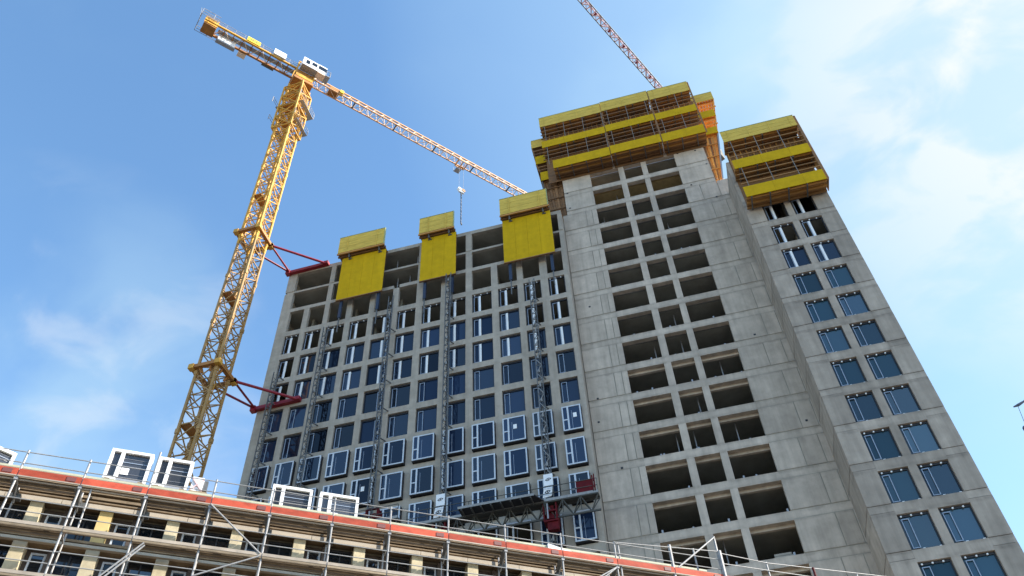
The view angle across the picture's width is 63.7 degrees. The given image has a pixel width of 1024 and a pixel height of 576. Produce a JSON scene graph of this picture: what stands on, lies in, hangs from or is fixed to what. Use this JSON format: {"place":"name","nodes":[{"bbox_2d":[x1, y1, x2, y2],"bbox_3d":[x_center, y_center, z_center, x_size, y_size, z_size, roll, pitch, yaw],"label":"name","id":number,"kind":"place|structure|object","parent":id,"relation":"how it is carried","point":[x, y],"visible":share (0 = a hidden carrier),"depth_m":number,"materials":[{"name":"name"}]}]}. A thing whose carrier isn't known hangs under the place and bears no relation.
{"place":"outdoors","nodes":[
{"label":"outdoors","id":0,"kind":"place"},
{"bbox_2d":[0,0,1023,551],"label":"sky","id":1,"kind":"structure","parent":0,"point":[134,143],"materials":[{"name":"blue"}]},
{"label":"ground","id":2,"kind":"structure","parent":0,"visible":0},
{"bbox_2d":[244,371,283,499],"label":"hoist mast","id":3,"kind":"object","parent":2,"relation":"on","point":[262,443],"visible":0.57,"depth_m":68.86,"materials":[{"name":"metal"}]},
{"bbox_2d":[294,326,330,487],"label":"hoist mast","id":4,"kind":"object","parent":2,"relation":"on","point":[312,414],"visible":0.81,"depth_m":69.71,"materials":[{"name":"metal"}]},
{"bbox_2d":[167,8,526,486],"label":"tower crane","id":5,"kind":"object","parent":2,"relation":"on","point":[296,96],"visible":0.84,"depth_m":85.37,"materials":[{"name":"yellow metal"}]},
{"bbox_2d":[0,463,706,575],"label":"stone building","id":6,"kind":"structure","parent":2,"relation":"on","point":[94,546],"depth_m":34.44,"materials":[{"name":"beige stone"}]},
{"bbox_2d":[49,552,83,575],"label":"window","id":7,"kind":"structure","parent":6,"relation":"in","point":[64,559],"depth_m":32.29,"materials":[{"name":"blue glass"}]},
{"bbox_2d":[64,513,97,540],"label":"window","id":8,"kind":"structure","parent":6,"relation":"in","point":[85,524],"depth_m":33.59,"materials":[{"name":"black glass"}]},
{"bbox_2d":[102,448,154,484],"bbox_3d":[-16.974,8.030,36.443,1.760,1.670,0.550,13,-50,-15],"label":"window unit","id":9,"kind":"structure","parent":6,"relation":"on","point":[132,459],"depth_m":36.45,"materials":[{"name":"white paint"}]},
{"bbox_2d":[124,560,153,575],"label":"window","id":10,"kind":"structure","parent":6,"relation":"in","point":[132,567],"depth_m":33.09,"materials":[{"name":"black glass"}]},
{"bbox_2d":[137,523,165,538],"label":"window","id":11,"kind":"structure","parent":6,"relation":"in","point":[142,532],"depth_m":34.34,"materials":[{"name":"black glass"}]},
{"bbox_2d":[151,456,193,490],"bbox_3d":[-15.202,8.461,36.900,1.480,1.620,0.550,13,-50,-15],"label":"window unit","id":12,"kind":"structure","parent":6,"relation":"on","point":[175,466],"depth_m":36.90,"materials":[{"name":"white paint"}]},
{"bbox_2d":[203,532,230,547],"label":"window","id":13,"kind":"structure","parent":6,"relation":"in","point":[208,541],"depth_m":35.00,"materials":[{"name":"black glass"}]},
{"bbox_2d":[266,541,292,556],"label":"window","id":14,"kind":"structure","parent":6,"relation":"in","point":[270,549],"depth_m":35.67,"materials":[{"name":"black glass"}]},
{"bbox_2d":[270,484,312,508],"bbox_3d":[-10.396,10.113,38.634,1.860,1.560,0.550,13,-50,-15],"label":"window unit","id":15,"kind":"structure","parent":6,"relation":"on","point":[292,498],"depth_m":38.79,"materials":[{"name":"white paint"}]},
{"bbox_2d":[317,492,358,516],"bbox_3d":[-8.305,10.610,39.189,1.860,1.540,0.550,13,-50,-15],"label":"window unit","id":16,"kind":"structure","parent":6,"relation":"on","point":[340,505],"depth_m":39.33,"materials":[{"name":"white paint"}]},
{"bbox_2d":[367,295,395,513],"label":"hoist mast","id":17,"kind":"object","parent":2,"relation":"on","point":[379,416],"visible":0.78,"depth_m":67.74,"materials":[{"name":"metal"}]},
{"bbox_2d":[0,447,879,575],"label":"scaffold","id":18,"kind":"object","parent":2,"relation":"on","point":[257,557],"visible":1,"depth_m":34.42,"materials":[{"name":"grey metal"}]},
{"bbox_2d":[439,272,453,530],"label":"hoist mast","id":19,"kind":"object","parent":2,"relation":"on","point":[444,450],"visible":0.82,"depth_m":67.11,"materials":[{"name":"metal"}]},
{"bbox_2d":[528,278,557,546],"bbox_3d":[2.996,18.687,53.742,0.672,56.864,1.067,-13,-48,8],"label":"hoist mast","id":20,"kind":"object","parent":2,"relation":"on","point":[543,406],"visible":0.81,"depth_m":64.64,"materials":[{"name":"metal"}]},
{"bbox_2d":[406,473,600,533],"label":"work platform","id":21,"kind":"structure","parent":20,"relation":"attached to","point":[586,489],"depth_m":56.59,"materials":[{"name":"metal"}]},
{"bbox_2d":[237,109,1023,575],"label":"unfinished building","id":22,"kind":"structure","parent":2,"relation":"on","point":[729,371],"depth_m":64.63,"materials":[{"name":"concrete"}]},
{"bbox_2d":[247,466,270,495],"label":"box window","id":23,"kind":"structure","parent":22,"relation":"in","point":[262,477],"depth_m":66.53,"materials":[{"name":"blue glass"}]},
{"bbox_2d":[271,461,295,489],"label":"box window","id":24,"kind":"structure","parent":22,"relation":"in","point":[283,472],"depth_m":66.36,"materials":[{"name":"blue glass"}]},
{"bbox_2d":[280,434,300,458],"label":"window","id":25,"kind":"structure","parent":22,"relation":"in","point":[291,444],"depth_m":69.02,"materials":[{"name":"blue glass"}]},
{"bbox_2d":[286,405,306,428],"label":"window","id":26,"kind":"structure","parent":22,"relation":"in","point":[297,414],"depth_m":71.29,"materials":[{"name":"blue glass"}]},
{"bbox_2d":[296,455,322,486],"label":"box window","id":27,"kind":"structure","parent":22,"relation":"in","point":[313,465],"depth_m":65.86,"materials":[{"name":"blue glass"}]},
{"bbox_2d":[305,428,327,452],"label":"window","id":28,"kind":"structure","parent":22,"relation":"in","point":[317,440],"depth_m":68.69,"materials":[{"name":"blue glass"}]},
{"bbox_2d":[310,400,331,424],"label":"window","id":29,"kind":"structure","parent":22,"relation":"in","point":[322,410],"depth_m":70.96,"materials":[{"name":"blue glass"}]},
{"bbox_2d":[315,373,335,395],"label":"window","id":30,"kind":"structure","parent":22,"relation":"in","point":[327,382],"depth_m":73.22,"materials":[{"name":"blue glass"}]},
{"bbox_2d":[324,450,350,480],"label":"box window","id":31,"kind":"structure","parent":22,"relation":"in","point":[337,467],"depth_m":65.53,"materials":[{"name":"blue glass"}]},
{"bbox_2d":[332,423,353,448],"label":"window","id":32,"kind":"structure","parent":22,"relation":"in","point":[343,434],"depth_m":68.33,"materials":[{"name":"blue glass"}]},
{"bbox_2d":[336,394,357,418],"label":"window","id":33,"kind":"structure","parent":22,"relation":"in","point":[347,406],"depth_m":70.62,"materials":[{"name":"blue glass"}]},
{"bbox_2d":[341,368,360,390],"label":"window","id":34,"kind":"structure","parent":22,"relation":"in","point":[351,378],"depth_m":72.88,"materials":[{"name":"blue glass"}]},
{"bbox_2d":[344,343,364,364],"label":"window","id":35,"kind":"structure","parent":22,"relation":"in","point":[354,353],"depth_m":75.15,"materials":[{"name":"blue glass"}]},
{"bbox_2d":[335,227,387,332],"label":"formwork screen","id":36,"kind":"object","parent":22,"relation":"attached to","point":[362,257],"visible":1,"depth_m":82.64,"materials":[{"name":"metal"}]},
{"bbox_2d":[350,477,374,508],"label":"box window","id":37,"kind":"structure","parent":22,"relation":"in","point":[360,487],"depth_m":63.15,"materials":[{"name":"glass"}]},
{"bbox_2d":[353,444,377,475],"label":"box window","id":38,"kind":"structure","parent":22,"relation":"in","point":[363,455],"depth_m":65.20,"materials":[{"name":"blue glass"}]},
{"bbox_2d":[359,417,380,443],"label":"window","id":39,"kind":"structure","parent":22,"relation":"in","point":[367,430],"depth_m":68.01,"materials":[{"name":"blue glass"}]},
{"bbox_2d":[363,389,383,413],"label":"window","id":40,"kind":"structure","parent":22,"relation":"in","point":[371,398],"depth_m":70.27,"materials":[{"name":"blue glass"}]},
{"bbox_2d":[366,363,385,385],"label":"window","id":41,"kind":"structure","parent":22,"relation":"in","point":[374,371],"depth_m":72.54,"materials":[{"name":"blue glass"}]},
{"bbox_2d":[378,471,403,504],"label":"box window","id":42,"kind":"structure","parent":22,"relation":"in","point":[391,484],"depth_m":62.56,"materials":[{"name":"blue glass"}]},
{"bbox_2d":[381,438,406,469],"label":"box window","id":43,"kind":"structure","parent":22,"relation":"in","point":[394,452],"depth_m":64.83,"materials":[{"name":"blue glass"}]},
{"bbox_2d":[387,412,408,437],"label":"window","id":44,"kind":"structure","parent":22,"relation":"in","point":[397,423],"depth_m":67.65,"materials":[{"name":"blue glass"}]},
{"bbox_2d":[389,383,410,407],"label":"window","id":45,"kind":"structure","parent":22,"relation":"in","point":[400,395],"depth_m":69.93,"materials":[{"name":"blue glass"}]},
{"bbox_2d":[392,357,411,379],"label":"window","id":46,"kind":"structure","parent":22,"relation":"in","point":[402,368],"depth_m":72.17,"materials":[{"name":"blue glass"}]},
{"bbox_2d":[394,332,413,353],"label":"window","id":47,"kind":"structure","parent":22,"relation":"in","point":[404,342],"depth_m":74.46,"materials":[{"name":"blue glass"}]},
{"bbox_2d":[408,500,433,523],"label":"box window","id":48,"kind":"structure","parent":22,"relation":"in","point":[417,506],"depth_m":60.35,"materials":[{"name":"blue glass"}]},
{"bbox_2d":[409,465,434,498],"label":"box window","id":49,"kind":"structure","parent":22,"relation":"in","point":[422,478],"depth_m":62.21,"materials":[{"name":"blue glass"}]},
{"bbox_2d":[411,433,435,463],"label":"box window","id":50,"kind":"structure","parent":22,"relation":"in","point":[423,446],"depth_m":64.49,"materials":[{"name":"blue glass"}]},
{"bbox_2d":[416,406,436,431],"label":"window","id":51,"kind":"structure","parent":22,"relation":"in","point":[426,418],"depth_m":67.29,"materials":[{"name":"blue glass"}]},
{"bbox_2d":[417,378,437,402],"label":"window","id":52,"kind":"structure","parent":22,"relation":"in","point":[427,389],"depth_m":69.56,"materials":[{"name":"blue glass"}]},
{"bbox_2d":[419,351,438,374],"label":"window","id":53,"kind":"structure","parent":22,"relation":"in","point":[429,362],"depth_m":71.82,"materials":[{"name":"blue glass"}]},
{"bbox_2d":[420,326,439,347],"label":"window","id":54,"kind":"structure","parent":22,"relation":"in","point":[429,337],"depth_m":74.12,"materials":[{"name":"blue glass"}]},
{"bbox_2d":[418,211,456,313],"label":"formwork screen","id":55,"kind":"object","parent":22,"relation":"attached to","point":[437,234],"visible":0.99,"depth_m":81.41,"materials":[{"name":"metal"}]},
{"bbox_2d":[440,494,464,527],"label":"box window","id":56,"kind":"structure","parent":22,"relation":"in","point":[460,498],"depth_m":59.99,"materials":[{"name":"blue glass"}]},
{"bbox_2d":[441,459,464,492],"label":"box window","id":57,"kind":"structure","parent":22,"relation":"in","point":[455,469],"depth_m":61.84,"materials":[{"name":"blue glass"}]},
{"bbox_2d":[442,427,464,456],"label":"box window","id":58,"kind":"structure","parent":22,"relation":"in","point":[456,436],"depth_m":64.09,"materials":[{"name":"blue glass"}]},
{"bbox_2d":[445,400,464,424],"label":"window","id":59,"kind":"structure","parent":22,"relation":"in","point":[456,410],"depth_m":66.93,"materials":[{"name":"blue glass"}]},
{"bbox_2d":[446,372,464,395],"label":"window","id":60,"kind":"structure","parent":22,"relation":"in","point":[456,381],"depth_m":69.20,"materials":[{"name":"blue glass"}]},
{"bbox_2d":[447,346,464,367],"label":"window","id":61,"kind":"structure","parent":22,"relation":"in","point":[457,355],"depth_m":71.47,"materials":[{"name":"blue glass"}]},
{"bbox_2d":[473,315,492,336],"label":"window","id":62,"kind":"structure","parent":22,"relation":"in","point":[482,325],"depth_m":73.38,"materials":[{"name":"blue glass"}]},
{"bbox_2d":[473,340,493,362],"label":"window","id":63,"kind":"structure","parent":22,"relation":"in","point":[482,351],"depth_m":71.12,"materials":[{"name":"blue glass"}]},
{"bbox_2d":[473,366,493,390],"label":"window","id":64,"kind":"structure","parent":22,"relation":"in","point":[483,378],"depth_m":68.85,"materials":[{"name":"blue glass"}]},
{"bbox_2d":[473,394,494,420],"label":"window","id":65,"kind":"structure","parent":22,"relation":"in","point":[483,407],"depth_m":66.57,"materials":[{"name":"blue glass"}]},
{"bbox_2d":[472,421,495,452],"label":"box window","id":66,"kind":"structure","parent":22,"relation":"in","point":[483,434],"depth_m":63.77,"materials":[{"name":"blue glass"}]},
{"bbox_2d":[472,453,496,486],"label":"box window","id":67,"kind":"structure","parent":22,"relation":"in","point":[484,467],"depth_m":61.50,"materials":[{"name":"blue glass"}]},
{"bbox_2d":[472,488,498,523],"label":"box window","id":68,"kind":"structure","parent":22,"relation":"in","point":[492,492],"depth_m":59.84,"materials":[{"name":"blue glass"}]},
{"bbox_2d":[499,309,519,330],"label":"window","id":69,"kind":"structure","parent":22,"relation":"in","point":[509,319],"depth_m":73.02,"materials":[{"name":"blue glass"}]},
{"bbox_2d":[500,334,521,356],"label":"window","id":70,"kind":"structure","parent":22,"relation":"in","point":[510,345],"depth_m":70.74,"materials":[{"name":"blue glass"}]},
{"bbox_2d":[502,360,523,384],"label":"window","id":71,"kind":"structure","parent":22,"relation":"in","point":[512,372],"depth_m":68.49,"materials":[{"name":"blue glass"}]},
{"bbox_2d":[503,388,525,414],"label":"window","id":72,"kind":"structure","parent":22,"relation":"in","point":[513,401],"depth_m":66.21,"materials":[{"name":"blue glass"}]},
{"bbox_2d":[502,415,527,446],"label":"box window","id":73,"kind":"structure","parent":22,"relation":"in","point":[514,428],"depth_m":63.39,"materials":[{"name":"glass"}]},
{"bbox_2d":[503,447,529,480],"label":"box window","id":74,"kind":"structure","parent":22,"relation":"in","point":[516,461],"depth_m":61.13,"materials":[{"name":"blue glass"}]},
{"bbox_2d":[505,482,530,517],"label":"box window","id":75,"kind":"structure","parent":22,"relation":"in","point":[519,487],"depth_m":59.48,"materials":[{"name":"blue glass"}]},
{"bbox_2d":[499,188,555,294],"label":"formwork screen","id":76,"kind":"object","parent":22,"relation":"attached to","point":[525,218],"visible":1,"depth_m":80.12,"materials":[{"name":"metal"}]},
{"bbox_2d":[532,383,551,408],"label":"window","id":77,"kind":"structure","parent":22,"relation":"in","point":[547,387],"depth_m":65.89,"materials":[{"name":"blue glass"}]},
{"bbox_2d":[532,409,555,440],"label":"box window","id":78,"kind":"structure","parent":22,"relation":"in","point":[535,416],"depth_m":63.07,"materials":[{"name":"blue glass"}]},
{"bbox_2d":[535,441,558,474],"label":"box window","id":79,"kind":"structure","parent":22,"relation":"in","point":[552,445],"depth_m":60.80,"materials":[{"name":"blue glass"}]},
{"bbox_2d":[531,138,566,221],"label":"climbing platform","id":80,"kind":"structure","parent":22,"relation":"attached to","point":[556,197],"depth_m":88.85,"materials":[{"name":"wood"}]},
{"bbox_2d":[540,514,565,547],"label":"box window","id":81,"kind":"structure","parent":22,"relation":"in","point":[544,536],"depth_m":56.18,"materials":[{"name":"white glass"}]},
{"bbox_2d":[553,323,572,345],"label":"window","id":82,"kind":"structure","parent":22,"relation":"in","point":[562,333],"depth_m":70.09,"materials":[{"name":"blue glass"}]},
{"bbox_2d":[556,349,576,373],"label":"window","id":83,"kind":"structure","parent":22,"relation":"in","point":[566,362],"depth_m":67.81,"materials":[{"name":"blue glass"}]},
{"bbox_2d":[559,377,579,402],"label":"window","id":84,"kind":"structure","parent":22,"relation":"in","point":[569,388],"depth_m":65.53,"materials":[{"name":"blue glass"}]},
{"bbox_2d":[561,404,583,434],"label":"box window","id":85,"kind":"structure","parent":22,"relation":"in","point":[572,417],"depth_m":62.75,"materials":[{"name":"glass"}]},
{"bbox_2d":[538,103,612,183],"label":"climbing platform","id":86,"kind":"structure","parent":22,"relation":"attached to","point":[575,143],"depth_m":90.06,"materials":[{"name":"metal"}]},
{"bbox_2d":[565,436,588,468],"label":"box window","id":87,"kind":"structure","parent":22,"relation":"in","point":[576,448],"depth_m":60.46,"materials":[{"name":"blue glass"}]},
{"bbox_2d":[573,508,598,545],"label":"box window","id":88,"kind":"structure","parent":22,"relation":"in","point":[585,525],"depth_m":55.88,"materials":[{"name":"blue glass"}]},
{"bbox_2d":[599,91,663,167],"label":"climbing platform","id":89,"kind":"structure","parent":22,"relation":"attached to","point":[632,129],"depth_m":89.09,"materials":[{"name":"metal"}]},
{"bbox_2d":[647,81,706,155],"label":"climbing platform","id":90,"kind":"structure","parent":22,"relation":"attached to","point":[675,109],"depth_m":88.38,"materials":[{"name":"metal"}]},
{"bbox_2d":[690,91,723,181],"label":"climbing platform","id":91,"kind":"structure","parent":22,"relation":"attached to","point":[703,101],"depth_m":88.01,"materials":[{"name":"orange metal"}]},
{"bbox_2d":[719,115,828,209],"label":"climbing platform","id":92,"kind":"structure","parent":22,"relation":"attached to","point":[774,161],"depth_m":73.28,"materials":[{"name":"metal"}]},
{"bbox_2d":[781,247,810,267],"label":"window","id":93,"kind":"structure","parent":22,"relation":"in","point":[795,257],"depth_m":66.13,"materials":[{"name":"blue glass"}]},
{"bbox_2d":[792,272,823,294],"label":"window","id":94,"kind":"structure","parent":22,"relation":"in","point":[809,282],"depth_m":63.88,"materials":[{"name":"blue glass"}]},
{"bbox_2d":[804,298,836,322],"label":"window","id":95,"kind":"structure","parent":22,"relation":"in","point":[819,310],"depth_m":61.61,"materials":[{"name":"blue glass"}]},
{"bbox_2d":[811,240,841,261],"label":"window","id":96,"kind":"structure","parent":22,"relation":"in","point":[827,250],"depth_m":65.77,"materials":[{"name":"blue glass"}]},
{"bbox_2d":[817,327,850,353],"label":"window","id":97,"kind":"structure","parent":22,"relation":"in","point":[832,340],"depth_m":59.35,"materials":[{"name":"blue glass"}]},
{"bbox_2d":[823,265,854,287],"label":"window","id":98,"kind":"structure","parent":22,"relation":"in","point":[838,276],"depth_m":63.52,"materials":[{"name":"blue glass"}]},
{"bbox_2d":[830,358,866,386],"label":"window","id":99,"kind":"structure","parent":22,"relation":"in","point":[847,372],"depth_m":57.09,"materials":[{"name":"blue glass"}]},
{"bbox_2d":[836,292,869,315],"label":"window","id":100,"kind":"structure","parent":22,"relation":"in","point":[854,303],"depth_m":61.25,"materials":[{"name":"blue glass"}]},
{"bbox_2d":[845,392,882,421],"bbox_3d":[23.379,7.938,54.726,1.778,2.293,0.220,-13,-48,8],"label":"window","id":101,"kind":"structure","parent":22,"relation":"in","point":[863,407],"depth_m":54.82,"materials":[{"name":"blue glass"}]},
{"bbox_2d":[850,320,885,346],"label":"window","id":102,"kind":"structure","parent":22,"relation":"in","point":[866,333],"depth_m":59.00,"materials":[{"name":"blue glass"}]},
{"bbox_2d":[861,428,901,460],"bbox_3d":[23.500,10.006,52.472,1.778,2.293,0.220,-13,-48,8],"label":"window","id":103,"kind":"structure","parent":22,"relation":"in","point":[880,444],"depth_m":52.56,"materials":[{"name":"blue glass"}]},
{"bbox_2d":[865,351,902,379],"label":"window","id":104,"kind":"structure","parent":22,"relation":"in","point":[882,365],"depth_m":56.74,"materials":[{"name":"blue glass"}]},
{"bbox_2d":[878,468,921,503],"bbox_3d":[23.622,12.074,50.218,1.778,2.293,0.220,-13,-48,8],"label":"window","id":105,"kind":"structure","parent":22,"relation":"in","point":[899,485],"depth_m":50.30,"materials":[{"name":"blue glass"}]},
{"bbox_2d":[881,385,920,414],"bbox_3d":[25.654,7.431,54.384,1.807,2.293,0.220,-13,-48,8],"label":"window","id":106,"kind":"structure","parent":22,"relation":"in","point":[900,400],"depth_m":54.49,"materials":[{"name":"blue glass"}]},
{"bbox_2d":[898,421,940,453],"bbox_3d":[25.776,9.499,52.130,1.807,2.293,0.220,-13,-48,8],"label":"window","id":107,"kind":"structure","parent":22,"relation":"in","point":[919,437],"depth_m":52.22,"materials":[{"name":"blue glass"}]},
{"bbox_2d":[897,511,942,549],"bbox_3d":[23.743,14.142,47.963,1.778,2.293,0.220,-13,-48,8],"label":"window","id":108,"kind":"structure","parent":22,"relation":"in","point":[919,529],"depth_m":48.04,"materials":[{"name":"blue glass"}]},
{"bbox_2d":[918,559,957,575],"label":"window","id":109,"kind":"structure","parent":22,"relation":"in","point":[945,567],"depth_m":46.28,"materials":[{"name":"blue glass"}]},
{"bbox_2d":[917,461,962,496],"bbox_3d":[25.897,11.567,49.875,1.807,2.293,0.220,-13,-48,8],"label":"window","id":110,"kind":"structure","parent":22,"relation":"in","point":[939,477],"depth_m":49.95,"materials":[{"name":"blue glass"}]},
{"bbox_2d":[938,504,986,542],"bbox_3d":[26.019,13.635,47.621,1.807,2.293,0.220,-13,-48,8],"label":"window","id":111,"kind":"structure","parent":22,"relation":"in","point":[961,522],"depth_m":47.70,"materials":[{"name":"blue glass"}]},
{"bbox_2d":[961,552,1006,575],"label":"window","id":112,"kind":"structure","parent":22,"relation":"in","point":[984,564],"depth_m":45.78,"materials":[{"name":"blue glass"}]},
{"bbox_2d":[578,0,724,160],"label":"tower crane","id":113,"kind":"object","parent":2,"relation":"on","point":[629,50],"visible":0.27,"depth_m":123.82,"materials":[{"name":"metal"}]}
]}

